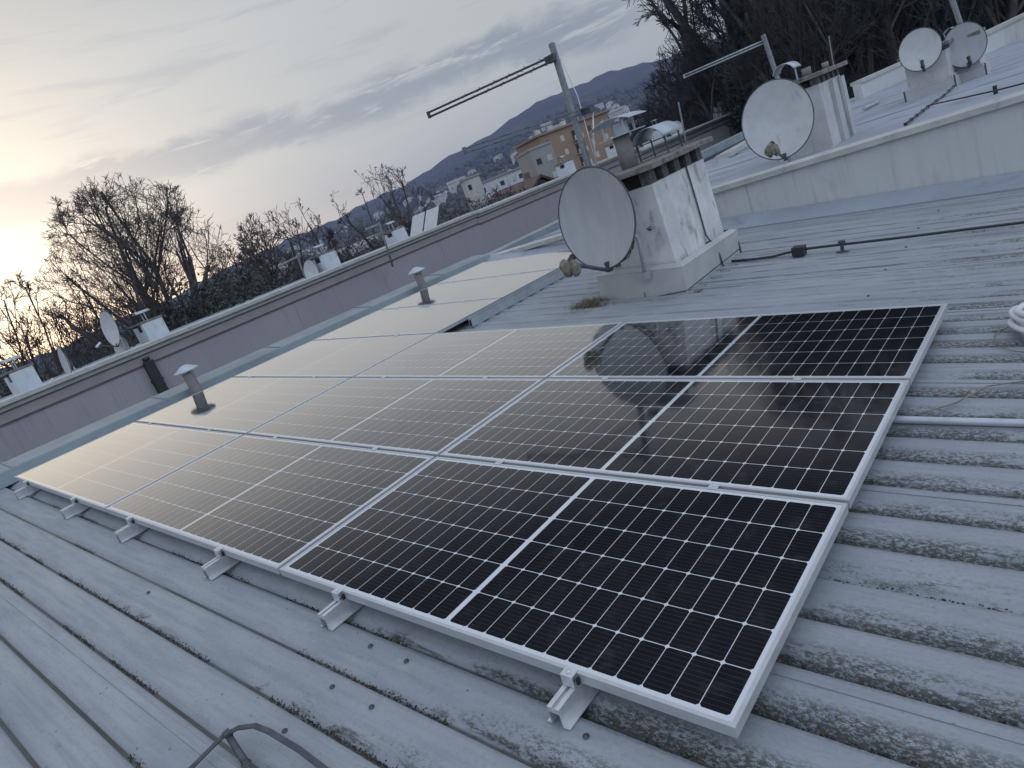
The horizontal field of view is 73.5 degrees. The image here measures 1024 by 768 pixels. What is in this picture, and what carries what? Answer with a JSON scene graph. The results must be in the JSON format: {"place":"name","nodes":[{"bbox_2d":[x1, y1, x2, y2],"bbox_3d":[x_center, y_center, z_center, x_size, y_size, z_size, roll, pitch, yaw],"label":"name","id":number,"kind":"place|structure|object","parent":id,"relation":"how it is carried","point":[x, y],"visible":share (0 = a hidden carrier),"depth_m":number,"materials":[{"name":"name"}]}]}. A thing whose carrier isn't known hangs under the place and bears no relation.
{"place":"outdoors","nodes":[
{"label":"outdoors","id":0,"kind":"place"},
{"bbox_2d":[0,0,726,367],"label":"sky","id":1,"kind":"structure","parent":0,"point":[244,106],"materials":[{"name":"grey"}]},
{"bbox_2d":[0,37,732,372],"bbox_3d":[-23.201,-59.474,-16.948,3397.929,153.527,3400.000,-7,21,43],"label":"ground","id":2,"kind":"structure","parent":0,"point":[608,82],"depth_m":1216.65,"materials":[{"name":"plant"}]},
{"bbox_2d":[0,366,64,397],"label":"scrub bush","id":3,"kind":"object","parent":2,"relation":"on","point":[46,371],"depth_m":24.12,"materials":[{"name":"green plant"}]},
{"bbox_2d":[0,270,125,396],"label":"bare tree","id":4,"kind":"object","parent":2,"relation":"on","point":[38,343],"visible":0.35,"depth_m":29.26,"materials":[{"name":"brown plant"}]},
{"bbox_2d":[0,301,134,389],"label":"tree","id":5,"kind":"object","parent":2,"relation":"on","point":[64,345],"visible":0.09,"depth_m":32.99,"materials":[{"name":"brown plant"}]},
{"bbox_2d":[52,335,135,377],"bbox_3d":[-13.254,3.972,26.716,9.485,12.439,8.339,-7,21,43],"label":"scrub bush","id":6,"kind":"object","parent":2,"relation":"on","point":[84,362],"visible":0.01,"depth_m":24.32,"materials":[{"name":"plant"}]},
{"bbox_2d":[68,299,137,364],"bbox_3d":[-19.336,1.487,37.409,5.648,13.040,5.579,-24,15,-12],"label":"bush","id":7,"kind":"object","parent":2,"relation":"on","point":[117,324],"visible":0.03,"depth_m":36.28,"materials":[{"name":"brown plant"}]},
{"bbox_2d":[28,172,258,359],"bbox_3d":[-14.591,0.218,26.864,10.164,17.401,17.434,-19,15,10],"label":"bare tree","id":8,"kind":"object","parent":2,"relation":"on","point":[128,274],"visible":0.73,"depth_m":28.84,"materials":[{"name":"brown plant"}]},
{"bbox_2d":[133,296,208,338],"bbox_3d":[-13.294,1.826,30.558,7.881,11.781,8.643,-11,18,33],"label":"scrub bush","id":9,"kind":"object","parent":2,"relation":"on","point":[169,312],"visible":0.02,"depth_m":29.09,"materials":[{"name":"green plant"}]},
{"bbox_2d":[128,266,281,330],"bbox_3d":[-11.145,0.916,29.614,9.119,12.429,8.314,-12,17,30],"label":"scrub bush","id":10,"kind":"object","parent":2,"relation":"on","point":[224,287],"visible":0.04,"depth_m":27.70,"materials":[{"name":"brown plant"}]},
{"bbox_2d":[182,258,283,317],"bbox_3d":[-10.949,0.330,33.583,8.404,13.093,9.833,-29,16,-25],"label":"scrub bush","id":11,"kind":"object","parent":2,"relation":"on","point":[209,309],"visible":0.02,"depth_m":31.43,"materials":[{"name":"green plant"}]},
{"bbox_2d":[0,210,488,462],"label":"apartment block","id":12,"kind":"structure","parent":2,"relation":"on","point":[48,411],"depth_m":17.09,"materials":[{"name":"paint"}]},
{"bbox_2d":[0,355,42,395],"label":"chimney","id":13,"kind":"object","parent":12,"relation":"on","point":[23,379],"visible":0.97,"depth_m":14.84,"materials":[{"name":"concrete"}]},
{"bbox_2d":[50,347,76,380],"bbox_3d":[-10.104,-0.193,15.600,0.612,1.334,0.634,-18,15,12],"label":"satellite dish","id":14,"kind":"object","parent":12,"relation":"on","point":[66,364],"visible":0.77,"depth_m":15.72,"materials":[{"name":"metal"}]},
{"bbox_2d":[95,311,127,350],"bbox_3d":[-9.492,-1.047,16.355,0.642,1.434,0.655,-21,15,1],"label":"satellite dish","id":15,"kind":"object","parent":12,"relation":"on","point":[109,328],"visible":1,"depth_m":16.42,"materials":[{"name":"paint"}]},
{"bbox_2d":[113,335,129,354],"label":"chimney","id":16,"kind":"object","parent":12,"relation":"on","point":[119,349],"visible":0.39,"depth_m":16.76,"materials":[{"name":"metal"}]},
{"bbox_2d":[129,308,169,344],"bbox_3d":[-8.927,-1.154,17.115,0.710,1.451,0.618,-7,21,43],"label":"chimney","id":17,"kind":"object","parent":12,"relation":"on","point":[151,330],"visible":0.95,"depth_m":16.85,"materials":[{"name":"concrete"}]},
{"bbox_2d":[303,260,318,277],"bbox_3d":[-6.068,-3.109,20.662,0.598,1.201,0.541,-28,16,-22],"label":"satellite dish","id":18,"kind":"object","parent":12,"relation":"on","point":[310,268],"visible":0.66,"depth_m":20.69,"materials":[{"name":"metal"}]},
{"bbox_2d":[306,244,340,272],"bbox_3d":[-5.644,-3.531,20.927,0.770,1.469,0.640,-7,21,43],"label":"chimney","id":19,"kind":"object","parent":12,"relation":"on","point":[326,261],"visible":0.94,"depth_m":20.62,"materials":[{"name":"concrete"}]},
{"bbox_2d":[365,222,393,266],"bbox_3d":[-3.657,-3.879,19.286,0.584,1.287,1.146,-21,15,0],"label":"antenna mast","id":20,"kind":"object","parent":12,"relation":"on","point":[384,239],"visible":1,"depth_m":19.48,"materials":[{"name":"metal"}]},
{"bbox_2d":[379,221,407,245],"bbox_3d":[-3.850,-4.752,22.931,0.710,1.379,0.604,-7,21,43],"label":"chimney","id":21,"kind":"object","parent":12,"relation":"on","point":[396,235],"visible":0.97,"depth_m":22.67,"materials":[{"name":"concrete"}]},
{"bbox_2d":[410,205,446,235],"bbox_3d":[-2.995,-5.457,24.427,1.500,1.351,1.004,-7,21,43],"label":"solar collector","id":22,"kind":"object","parent":12,"relation":"on","point":[425,220],"visible":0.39,"depth_m":24.29,"materials":[{"name":"metal"}]},
{"bbox_2d":[199,234,300,310],"bbox_3d":[-12.286,-1.618,38.220,5.998,13.338,7.199,-23,15,-8],"label":"bare tree","id":23,"kind":"object","parent":2,"relation":"on","point":[280,257],"visible":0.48,"depth_m":35.86,"materials":[{"name":"brown plant"}]},
{"bbox_2d":[207,269,299,313],"bbox_3d":[-9.286,0.157,31.205,8.558,11.630,9.385,-20,15,3],"label":"scrub bush","id":24,"kind":"object","parent":2,"relation":"on","point":[246,293],"visible":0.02,"depth_m":29.62,"materials":[{"name":"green plant"}]},
{"bbox_2d":[222,264,303,308],"bbox_3d":[-10.025,0.343,34.590,10.689,12.745,9.398,-12,18,31],"label":"scrub bush","id":25,"kind":"object","parent":2,"relation":"on","point":[271,273],"visible":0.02,"depth_m":32.00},
{"bbox_2d":[234,198,342,291],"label":"bare tree","id":26,"kind":"object","parent":2,"relation":"on","point":[330,233],"visible":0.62,"depth_m":40.62,"materials":[{"name":"brown plant"}]},
{"bbox_2d":[285,248,358,284],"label":"scrub bush","id":27,"kind":"object","parent":2,"relation":"on","point":[295,279],"visible":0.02,"depth_m":31.83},
{"bbox_2d":[302,238,384,273],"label":"scrub bush","id":28,"kind":"object","parent":2,"relation":"on","point":[349,255],"depth_m":35.74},
{"bbox_2d":[348,236,381,255],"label":"hillside house","id":29,"kind":"structure","parent":2,"relation":"on","point":[363,245],"depth_m":359.31,"materials":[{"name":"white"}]},
{"bbox_2d":[0,56,741,398],"bbox_3d":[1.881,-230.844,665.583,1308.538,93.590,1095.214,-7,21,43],"label":"hillside woods","id":30,"kind":"object","parent":2,"relation":"on","point":[452,202],"visible":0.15,"depth_m":775.58,"materials":[{"name":"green plant"}]},
{"bbox_2d":[330,163,440,260],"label":"bare tree","id":31,"kind":"object","parent":2,"relation":"on","point":[399,217],"visible":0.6,"depth_m":43.66,"materials":[{"name":"brown plant"}]},
{"bbox_2d":[425,194,445,205],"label":"hillside house","id":32,"kind":"structure","parent":2,"relation":"on","point":[440,198],"depth_m":588.13,"materials":[{"name":"paint"}]},
{"bbox_2d":[402,202,478,235],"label":"scrub bush","id":33,"kind":"object","parent":2,"relation":"on","point":[441,214],"visible":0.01,"depth_m":36.37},
{"bbox_2d":[446,176,465,193],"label":"hillside house","id":34,"kind":"structure","parent":2,"relation":"on","point":[452,186],"depth_m":620.58,"materials":[{"name":"paint"}]},
{"bbox_2d":[459,173,486,209],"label":"pale house","id":35,"kind":"structure","parent":2,"relation":"on","point":[472,184],"depth_m":170.94,"materials":[{"name":"paint"}]},
{"bbox_2d":[447,184,525,218],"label":"scrub bush","id":36,"kind":"object","parent":2,"relation":"on","point":[469,201],"visible":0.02,"depth_m":42.32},
{"bbox_2d":[341,147,640,263],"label":"apartment block","id":37,"kind":"structure","parent":2,"relation":"on","point":[505,221],"depth_m":25.86,"materials":[{"name":"paint"}]},
{"bbox_2d":[553,155,576,176],"bbox_3d":[2.401,-9.272,30.061,0.650,1.469,0.676,-7,21,43],"label":"chimney","id":38,"kind":"object","parent":37,"relation":"on","point":[567,167],"visible":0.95,"depth_m":29.81,"materials":[{"name":"concrete"}]},
{"bbox_2d":[481,167,523,199],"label":"apartment building","id":39,"kind":"structure","parent":2,"relation":"on","point":[504,180],"depth_m":203.70,"materials":[{"name":"paint"}]},
{"bbox_2d":[0,171,1023,767],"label":"apartment building","id":40,"kind":"structure","parent":2,"relation":"on","point":[70,701],"depth_m":2.56,"materials":[{"name":"metal"}]},
{"bbox_2d":[174,364,202,394],"bbox_3d":[-3.318,-0.009,7.120,0.256,0.410,0.256,-7,21,43],"label":"roof vent","id":41,"kind":"object","parent":40,"relation":"on","point":[192,383],"visible":0.67,"depth_m":7.06,"materials":[{"name":"metal"}]},
{"bbox_2d":[14,281,454,499],"bbox_3d":[-2.045,-0.459,7.745,0.081,0.112,6.510,1,25,41],"label":"mounting rail","id":42,"kind":"object","parent":40,"relation":"on","point":[24,491],"visible":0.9,"depth_m":5.56,"materials":[{"name":"metal"}]},
{"bbox_2d":[114,376,386,542],"bbox_3d":[-1.360,0.211,5.233,0.081,0.112,3.336,1,25,41],"label":"mounting rail","id":43,"kind":"object","parent":40,"relation":"on","point":[128,531],"visible":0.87,"depth_m":4.13,"materials":[{"name":"metal"}]},
{"bbox_2d":[188,723,328,767],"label":"lightning strap","id":44,"kind":"object","parent":40,"relation":"attached to","point":[240,754],"visible":1,"depth_m":2.16,"materials":[{"name":"metal"}]},
{"bbox_2d":[60,272,521,518],"bbox_3d":[-1.169,-0.448,6.985,0.081,0.112,6.510,1,25,41],"label":"mounting rail","id":45,"kind":"object","parent":40,"relation":"on","point":[72,509],"visible":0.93,"depth_m":4.80,"materials":[{"name":"metal"}]},
{"bbox_2d":[14,422,242,512],"bbox_3d":[-3.121,0.599,5.495,2.094,0.035,1.038,1,25,41],"label":"solar module","id":46,"kind":"object","parent":45,"relation":"attached to","point":[102,473],"visible":0.91,"depth_m":5.34,"materials":[{"name":"black glass"}]},
{"bbox_2d":[136,377,349,434],"bbox_3d":[-2.485,0.165,6.222,2.094,0.037,1.038,1,25,41],"label":"solar module","id":47,"kind":"object","parent":45,"relation":"attached to","point":[242,405],"visible":0.77,"depth_m":6.09,"materials":[{"name":"black glass"}]},
{"bbox_2d":[233,333,433,377],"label":"solar module","id":48,"kind":"object","parent":45,"relation":"attached to","point":[344,358],"visible":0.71,"depth_m":6.82,"materials":[{"name":"black glass"}]},
{"bbox_2d":[314,298,501,339],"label":"solar module","id":49,"kind":"object","parent":45,"relation":"attached to","point":[434,318],"visible":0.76,"depth_m":7.53,"materials":[{"name":"black glass"}]},
{"bbox_2d":[380,269,556,309],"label":"solar module","id":50,"kind":"object","parent":45,"relation":"attached to","point":[503,286],"visible":0.82,"depth_m":8.28,"materials":[{"name":"black glass"}]},
{"bbox_2d":[436,249,576,283],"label":"solar module","id":51,"kind":"object","parent":45,"relation":"attached to","point":[530,263],"visible":0.66,"depth_m":9.12,"materials":[{"name":"black glass"}]},
{"bbox_2d":[201,376,488,579],"bbox_3d":[-0.503,0.221,4.489,0.081,0.112,3.336,1,25,41],"label":"mounting rail","id":52,"kind":"object","parent":40,"relation":"on","point":[217,566],"visible":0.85,"depth_m":3.39,"materials":[{"name":"metal"}]},
{"bbox_2d":[105,435,434,574],"bbox_3d":[-1.525,0.617,4.109,2.094,0.035,1.038,1,25,41],"label":"solar module","id":53,"kind":"object","parent":52,"relation":"on","point":[275,505],"visible":0.89,"depth_m":3.90,"materials":[{"name":"black glass"}]},
{"bbox_2d":[247,378,543,456],"bbox_3d":[-0.889,0.183,4.835,2.094,0.037,1.038,1,25,41],"label":"solar module","id":54,"kind":"object","parent":52,"relation":"attached to","point":[436,417],"visible":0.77,"depth_m":4.66,"materials":[{"name":"black glass"}]},
{"bbox_2d":[354,322,622,379],"bbox_3d":[-0.253,-0.250,5.562,2.094,0.035,1.038,1,25,41],"label":"solar module","id":55,"kind":"object","parent":52,"relation":"attached to","point":[541,352],"visible":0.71,"depth_m":5.41,"materials":[{"name":"black glass"}]},
{"bbox_2d":[408,267,427,290],"bbox_3d":[-1.262,-1.416,9.469,0.256,0.418,0.256,-7,21,43],"label":"roof vent","id":56,"kind":"object","parent":40,"relation":"on","point":[420,281],"visible":0.69,"depth_m":9.41,"materials":[{"name":"metal"}]},
{"bbox_2d":[318,376,609,630],"bbox_3d":[0.256,0.230,3.830,0.081,0.112,3.336,1,25,41],"label":"mounting rail","id":57,"kind":"object","parent":40,"relation":"on","point":[336,612],"visible":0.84,"depth_m":2.73,"materials":[{"name":"metal"}]},
{"bbox_2d":[0,460,1023,767],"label":"moss","id":58,"kind":"object","parent":40,"relation":"on","point":[400,698],"visible":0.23,"depth_m":2.30,"materials":[{"name":"plant"}]},
{"bbox_2d":[468,260,581,326],"bbox_3d":[0.312,-1.117,7.717,0.041,0.098,2.430,1,25,41],"label":"metal channel","id":59,"kind":"object","parent":40,"relation":"on","point":[505,303],"visible":0.78,"depth_m":7.38,"materials":[{"name":"metal"}]},
{"bbox_2d":[589,110,741,299],"bbox_3d":[1.412,-1.494,6.567,0.927,2.195,1.299,-7,21,43],"label":"chimney","id":60,"kind":"object","parent":40,"relation":"on","point":[688,242],"visible":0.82,"depth_m":6.22,"materials":[{"name":"paint"}]},
{"bbox_2d":[426,42,620,267],"bbox_3d":[0.245,-1.992,6.502,1.405,2.113,1.495,-23,15,-5],"label":"antenna mast","id":61,"kind":"object","parent":60,"relation":"attached to","point":[552,57],"visible":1,"depth_m":6.38,"materials":[{"name":"metal"}]},
{"bbox_2d":[558,166,651,280],"bbox_3d":[0.726,-1.269,5.791,0.705,1.100,0.774,-17,16,17],"label":"satellite dish","id":62,"kind":"object","parent":60,"relation":"attached to","point":[597,217],"visible":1,"depth_m":5.95,"materials":[{"name":"grey paint"}]},
{"bbox_2d":[547,376,802,730],"bbox_3d":[1.120,0.239,3.079,0.081,0.112,3.336,1,25,41],"label":"mounting rail","id":63,"kind":"object","parent":40,"relation":"on","point":[570,701],"visible":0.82,"depth_m":1.98,"materials":[{"name":"metal"}]},
{"bbox_2d":[279,457,848,738],"bbox_3d":[0.071,0.635,2.723,2.094,0.038,1.038,1,25,41],"label":"solar module","id":64,"kind":"object","parent":63,"relation":"on","point":[684,602],"visible":1,"depth_m":2.42,"materials":[{"name":"black glass"}]},
{"bbox_2d":[440,378,909,508],"bbox_3d":[0.707,0.202,3.449,2.094,0.037,1.038,1,25,41],"label":"solar module","id":65,"kind":"object","parent":63,"relation":"on","point":[823,440],"visible":0.88,"depth_m":3.21,"materials":[{"name":"black glass"}]},
{"bbox_2d":[548,303,947,384],"bbox_3d":[1.343,-0.232,4.176,2.094,0.038,1.038,1,25,41],"label":"solar module","id":66,"kind":"object","parent":63,"relation":"attached to","point":[886,343],"visible":0.87,"depth_m":3.98,"materials":[{"name":"black glass"}]},
{"bbox_2d":[731,221,1023,261],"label":"roof cable","id":67,"kind":"object","parent":40,"relation":"attached to","point":[798,250],"visible":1,"depth_m":5.75,"materials":[{"name":"black plastic"}]},
{"bbox_2d":[892,416,1023,426],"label":"conduit pipe","id":68,"kind":"object","parent":40,"relation":"on","point":[1002,422],"visible":0.59,"depth_m":2.83,"materials":[{"name":"metal"}]},
{"bbox_2d":[907,381,1023,415],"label":"loose wire","id":69,"kind":"object","parent":40,"relation":"on","point":[965,397],"visible":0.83,"depth_m":3.01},
{"bbox_2d":[1007,302,1023,334],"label":"hose coil","id":70,"kind":"object","parent":40,"relation":"on","point":[1016,313],"visible":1,"depth_m":3.41,"materials":[{"name":"white plastic"}]},
{"bbox_2d":[489,172,554,204],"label":"brown house","id":71,"kind":"structure","parent":2,"relation":"on","point":[532,182],"depth_m":66.46,"materials":[{"name":"red tile"}]},
{"bbox_2d":[516,140,558,178],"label":"apartment building","id":72,"kind":"structure","parent":2,"relation":"on","point":[537,160],"depth_m":121.03,"materials":[{"name":"paint"}]},
{"bbox_2d":[513,109,613,169],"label":"apartment building","id":73,"kind":"structure","parent":2,"relation":"on","point":[563,139],"depth_m":154.19,"materials":[{"name":"paint"}]},
{"bbox_2d":[607,105,629,121],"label":"hillside house","id":74,"kind":"structure","parent":2,"relation":"on","point":[618,111],"depth_m":565.78,"materials":[{"name":"paint"}]},
{"bbox_2d":[622,112,648,145],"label":"evergreen tree","id":75,"kind":"object","parent":2,"relation":"on","point":[637,126],"visible":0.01,"depth_m":55.50,"materials":[{"name":"green plant"}]},
{"bbox_2d":[635,64,697,127],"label":"bare tree","id":76,"kind":"object","parent":2,"relation":"on","point":[645,117],"visible":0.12,"depth_m":53.96,"materials":[{"name":"brown plant"}]},
{"bbox_2d":[639,112,741,160],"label":"apartment block","id":77,"kind":"structure","parent":2,"relation":"on","point":[717,130],"depth_m":37.04,"materials":[{"name":"concrete"}]},
{"bbox_2d":[603,137,616,157],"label":"chimney","id":78,"kind":"object","parent":77,"relation":"on","point":[611,151],"visible":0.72,"depth_m":32.78,"materials":[{"name":"concrete"}]},
{"bbox_2d":[651,119,667,143],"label":"chimney","id":79,"kind":"object","parent":77,"relation":"on","point":[656,134],"visible":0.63,"depth_m":35.91,"materials":[{"name":"concrete"}]},
{"bbox_2d":[709,97,724,118],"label":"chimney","id":80,"kind":"object","parent":77,"relation":"on","point":[716,114],"visible":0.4,"depth_m":41.50,"materials":[{"name":"concrete"}]},
{"bbox_2d":[647,14,751,136],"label":"bare tree","id":81,"kind":"object","parent":2,"relation":"on","point":[672,107],"visible":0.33,"depth_m":41.99,"materials":[{"name":"brown plant"}]},
{"bbox_2d":[671,48,734,128],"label":"bare tree","id":82,"kind":"object","parent":2,"relation":"on","point":[701,94],"visible":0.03,"depth_m":44.88,"materials":[{"name":"brown plant"}]},
{"bbox_2d":[622,0,807,108],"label":"bare tree","id":83,"kind":"object","parent":2,"relation":"on","point":[671,7],"visible":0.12,"depth_m":44.08,"materials":[{"name":"brown plant"}]},
{"bbox_2d":[665,0,786,135],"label":"bare tree","id":84,"kind":"object","parent":2,"relation":"on","point":[691,88],"visible":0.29,"depth_m":39.61,"materials":[{"name":"brown plant"}]},
{"bbox_2d":[487,39,1023,254],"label":"terraced block","id":85,"kind":"structure","parent":2,"relation":"on","point":[883,149],"depth_m":7.40,"materials":[{"name":"paint"}]},
{"bbox_2d":[683,34,779,78],"bbox_3d":[3.570,-4.230,10.397,0.525,1.689,1.563,-32,18,-35],"label":"antenna mast","id":86,"kind":"object","parent":85,"relation":"on","point":[768,51],"visible":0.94,"depth_m":10.00,"materials":[{"name":"metal"}]},
{"bbox_2d":[714,140,748,161],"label":"parapet wall","id":87,"kind":"structure","parent":85,"relation":"on","point":[734,150],"depth_m":15.06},
{"bbox_2d":[772,60,856,162],"bbox_3d":[4.132,-3.558,9.441,0.900,1.800,1.200,-7,21,43],"label":"chimney","id":88,"kind":"object","parent":85,"relation":"on","point":[825,87],"visible":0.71,"depth_m":9.03,"materials":[{"name":"paint"}]},
{"bbox_2d":[741,78,814,161],"bbox_3d":[3.254,-3.041,8.248,0.764,1.217,0.814,-20,15,3],"label":"satellite dish","id":89,"kind":"object","parent":88,"relation":"attached to","point":[777,120],"visible":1,"depth_m":8.37,"materials":[{"name":"paint"}]},
{"bbox_2d":[850,62,905,100],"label":"parapet wall","id":90,"kind":"structure","parent":85,"relation":"on","point":[880,80],"depth_m":20.75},
{"bbox_2d":[903,85,954,125],"bbox_3d":[5.905,-3.942,9.571,0.070,0.121,4.443,-8,20,42],"label":"beaded cable","id":91,"kind":"object","parent":85,"relation":"on","point":[920,112],"visible":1,"depth_m":9.07,"materials":[{"name":"black plastic"}]},
{"bbox_2d":[897,38,961,101],"bbox_3d":[7.266,-5.219,11.842,0.767,1.540,0.760,-7,21,43],"label":"chimney","id":92,"kind":"object","parent":85,"relation":"on","point":[941,73],"visible":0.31,"depth_m":11.56,"materials":[{"name":"paint"}]},
{"bbox_2d":[898,27,942,71],"bbox_3d":[6.773,-5.526,11.368,0.460,0.711,0.451,-23,15,-7],"label":"satellite dish","id":93,"kind":"object","parent":92,"relation":"attached to","point":[920,48],"visible":1,"depth_m":11.38,"materials":[{"name":"paint"}]},
{"bbox_2d":[944,21,987,69],"bbox_3d":[7.605,-5.656,11.500,0.476,0.780,0.434,-24,15,-11],"label":"satellite dish","id":94,"kind":"object","parent":92,"relation":"attached to","point":[966,51],"visible":0.93,"depth_m":11.49,"materials":[{"name":"grey paint"}]},
{"bbox_2d":[949,0,962,23],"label":"antenna mast","id":95,"kind":"object","parent":85,"relation":"on","point":[956,12],"depth_m":13.56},
{"bbox_2d":[943,27,991,81],"bbox_3d":[7.913,-5.484,11.979,0.697,1.520,0.740,-7,21,43],"label":"chimney","id":96,"kind":"object","parent":85,"relation":"on","point":[980,67],"visible":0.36,"depth_m":11.66,"materials":[{"name":"paint"}]},
{"bbox_2d":[930,82,1023,105],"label":"long roof cable","id":97,"kind":"object","parent":85,"relation":"on","point":[995,90],"visible":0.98,"depth_m":7.95,"materials":[{"name":"black plastic"}]},
{"bbox_2d":[984,13,1023,54],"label":"parapet wall","id":98,"kind":"structure","parent":85,"relation":"on","point":[1009,31],"depth_m":20.55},
{"bbox_2d":[710,1,805,132],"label":"evergreen tree","id":99,"kind":"object","parent":2,"relation":"on","point":[737,112],"visible":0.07,"depth_m":37.92,"materials":[{"name":"green plant"}]},
{"bbox_2d":[678,0,854,89],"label":"bare tree","id":100,"kind":"object","parent":2,"relation":"on","point":[738,22],"visible":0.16,"depth_m":37.31,"materials":[{"name":"brown plant"}]},
{"bbox_2d":[681,0,900,97],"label":"bare tree","id":101,"kind":"object","parent":2,"relation":"on","point":[719,1],"visible":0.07,"depth_m":35.68,"materials":[{"name":"brown plant"}]},
{"bbox_2d":[721,0,911,98],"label":"bare tree","id":102,"kind":"object","parent":2,"relation":"on","point":[760,15],"visible":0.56,"depth_m":29.01,"materials":[{"name":"brown plant"}]},
{"bbox_2d":[787,0,991,98],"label":"evergreen tree","id":103,"kind":"object","parent":2,"relation":"on","point":[851,60],"visible":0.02,"depth_m":33.60,"materials":[{"name":"green plant"}]},
{"bbox_2d":[809,0,990,78],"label":"bare tree","id":104,"kind":"object","parent":2,"relation":"on","point":[890,27],"visible":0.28,"depth_m":28.17,"materials":[{"name":"brown plant"}]},
{"bbox_2d":[857,0,1023,62],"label":"bare tree","id":105,"kind":"object","parent":2,"relation":"on","point":[1011,9],"visible":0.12,"depth_m":28.16,"materials":[{"name":"brown plant"}]},
{"bbox_2d":[865,0,1022,52],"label":"evergreen tree","id":106,"kind":"object","parent":2,"relation":"on","point":[977,4],"depth_m":33.22,"materials":[{"name":"green plant"}]},
{"bbox_2d":[556,258,744,314],"bbox_3d":[1.302,-0.885,6.252,1.878,0.245,0.912,-19,15,7],"label":"moss","id":107,"kind":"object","parent":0,"point":[583,305],"depth_m":6.41,"materials":[{"name":"plant"}]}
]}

